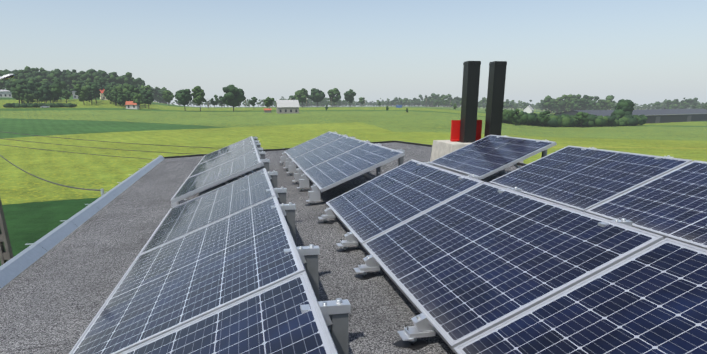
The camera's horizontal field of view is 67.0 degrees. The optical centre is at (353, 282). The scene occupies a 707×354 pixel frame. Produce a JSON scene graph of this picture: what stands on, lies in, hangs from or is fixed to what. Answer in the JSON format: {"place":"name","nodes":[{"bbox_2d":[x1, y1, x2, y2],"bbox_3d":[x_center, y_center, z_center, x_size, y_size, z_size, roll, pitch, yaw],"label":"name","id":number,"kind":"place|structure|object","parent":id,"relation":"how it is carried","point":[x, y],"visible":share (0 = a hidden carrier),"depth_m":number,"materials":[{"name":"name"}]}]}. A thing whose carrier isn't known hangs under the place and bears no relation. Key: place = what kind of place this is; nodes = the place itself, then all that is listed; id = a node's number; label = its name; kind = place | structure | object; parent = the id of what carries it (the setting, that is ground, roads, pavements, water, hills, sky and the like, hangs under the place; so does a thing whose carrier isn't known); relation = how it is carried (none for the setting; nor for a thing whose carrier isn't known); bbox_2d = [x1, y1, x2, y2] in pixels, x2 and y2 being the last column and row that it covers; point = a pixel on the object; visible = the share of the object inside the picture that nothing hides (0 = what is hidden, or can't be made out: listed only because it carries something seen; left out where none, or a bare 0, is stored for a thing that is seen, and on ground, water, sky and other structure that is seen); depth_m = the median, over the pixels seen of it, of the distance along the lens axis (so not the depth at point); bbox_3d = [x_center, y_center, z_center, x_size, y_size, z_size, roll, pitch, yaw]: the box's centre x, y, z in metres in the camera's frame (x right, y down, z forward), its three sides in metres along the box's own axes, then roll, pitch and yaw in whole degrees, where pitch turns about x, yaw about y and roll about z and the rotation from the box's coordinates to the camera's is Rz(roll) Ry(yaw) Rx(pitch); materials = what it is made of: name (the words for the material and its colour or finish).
{"place":"outdoors","nodes":[
{"label":"outdoors","id":0,"kind":"place"},
{"bbox_2d":[0,66,172,103],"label":"forest hill","id":1,"kind":"structure","parent":0,"point":[67,76],"depth_m":463.37,"materials":[{"name":"green plant"}]},
{"bbox_2d":[0,95,706,265],"bbox_3d":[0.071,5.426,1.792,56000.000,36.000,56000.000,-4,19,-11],"label":"ground","id":2,"kind":"structure","parent":0,"point":[35,209],"depth_m":134.74,"materials":[{"name":"green plant"}]},
{"bbox_2d":[3,103,76,107],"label":"hedge","id":3,"kind":"object","parent":2,"relation":"on","point":[26,105],"visible":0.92,"depth_m":289.69,"materials":[{"name":"green plant"}]},
{"bbox_2d":[0,88,138,108],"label":"village houses","id":4,"kind":"structure","parent":2,"relation":"on","point":[128,104],"depth_m":382.48,"materials":[{"name":"grey"}]},
{"bbox_2d":[0,78,153,107],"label":"village trees","id":5,"kind":"object","parent":2,"relation":"on","point":[31,89],"visible":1,"depth_m":315.23,"materials":[{"name":"green plant"}]},
{"bbox_2d":[0,141,526,353],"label":"house roof","id":6,"kind":"structure","parent":2,"relation":"on","point":[58,284],"depth_m":3.97,"materials":[{"name":"gravel"}]},
{"bbox_2d":[69,168,350,353],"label":"solar panel row","id":7,"kind":"object","parent":6,"relation":"on","point":[221,270],"visible":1,"depth_m":2.20,"materials":[{"name":"glass"}]},
{"bbox_2d":[171,136,269,206],"bbox_3d":[-1.830,-1.703,7.803,1.206,0.598,5.177,-4,19,-11],"label":"solar panel row","id":8,"kind":"object","parent":6,"relation":"on","point":[228,163],"visible":0.79,"depth_m":6.42,"materials":[{"name":"glass"}]},
{"bbox_2d":[279,131,404,205],"bbox_3d":[-0.395,-1.882,8.106,1.237,0.591,5.177,-4,19,-11],"label":"solar panel row","id":9,"kind":"object","parent":6,"relation":"on","point":[325,161],"visible":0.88,"depth_m":6.93,"materials":[{"name":"glass"}]},
{"bbox_2d":[430,61,522,162],"bbox_3d":[2.049,-2.767,8.794,1.250,1.612,1.000,-4,19,-11],"label":"chimney","id":10,"kind":"object","parent":6,"relation":"on","point":[466,128],"visible":0.77,"depth_m":8.60,"materials":[{"name":"metal"}]},
{"bbox_2d":[431,135,556,179],"bbox_3d":[1.734,-1.568,6.864,1.185,0.571,1.712,-4,19,-11],"label":"solar panel row","id":11,"kind":"object","parent":6,"relation":"on","point":[486,156],"visible":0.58,"depth_m":6.62,"materials":[{"name":"glass"}]},
{"bbox_2d":[316,159,706,353],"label":"solar panel row","id":12,"kind":"object","parent":6,"relation":"on","point":[469,264],"visible":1,"depth_m":2.42,"materials":[{"name":"glass"}]},
{"bbox_2d":[489,146,706,249],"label":"solar panel row","id":13,"kind":"object","parent":6,"relation":"on","point":[665,197],"visible":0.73,"depth_m":4.28,"materials":[{"name":"glass"}]},
{"bbox_2d":[264,98,298,113],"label":"house","id":14,"kind":"structure","parent":2,"relation":"on","point":[287,106],"depth_m":279.98,"materials":[{"name":"grey"}]},
{"bbox_2d":[162,85,485,111],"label":"roadside trees","id":15,"kind":"object","parent":2,"relation":"on","point":[233,96],"visible":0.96,"depth_m":337.53,"materials":[{"name":"green plant"}]},
{"bbox_2d":[163,93,706,113],"bbox_3d":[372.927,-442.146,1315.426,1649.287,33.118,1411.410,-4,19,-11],"label":"horizon treeline","id":16,"kind":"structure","parent":2,"relation":"on","point":[570,102],"depth_m":839.13,"materials":[{"name":"green plant"}]},
{"bbox_2d":[523,105,533,112],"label":"house","id":17,"kind":"structure","parent":2,"relation":"on","point":[529,109],"depth_m":648.88,"materials":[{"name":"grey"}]},
{"bbox_2d":[502,99,647,126],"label":"hedge","id":18,"kind":"object","parent":2,"relation":"on","point":[621,115],"visible":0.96,"depth_m":268.60,"materials":[{"name":"green plant"}]},
{"bbox_2d":[548,108,706,123],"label":"long building","id":19,"kind":"structure","parent":2,"relation":"on","point":[664,115],"depth_m":339.02,"materials":[{"name":"grey"}]},
{"bbox_2d":[0,0,706,106],"label":"sky","id":20,"kind":"structure","parent":0,"point":[641,52],"materials":[{"name":"blue"}]},
{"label":"yard paving","id":21,"kind":"structure","parent":0,"visible":0},
{"bbox_2d":[0,74,267,264],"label":"power lines","id":22,"kind":"object","parent":21,"relation":"on","point":[6,255],"visible":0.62,"depth_m":13.28,"materials":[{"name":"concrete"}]}
]}

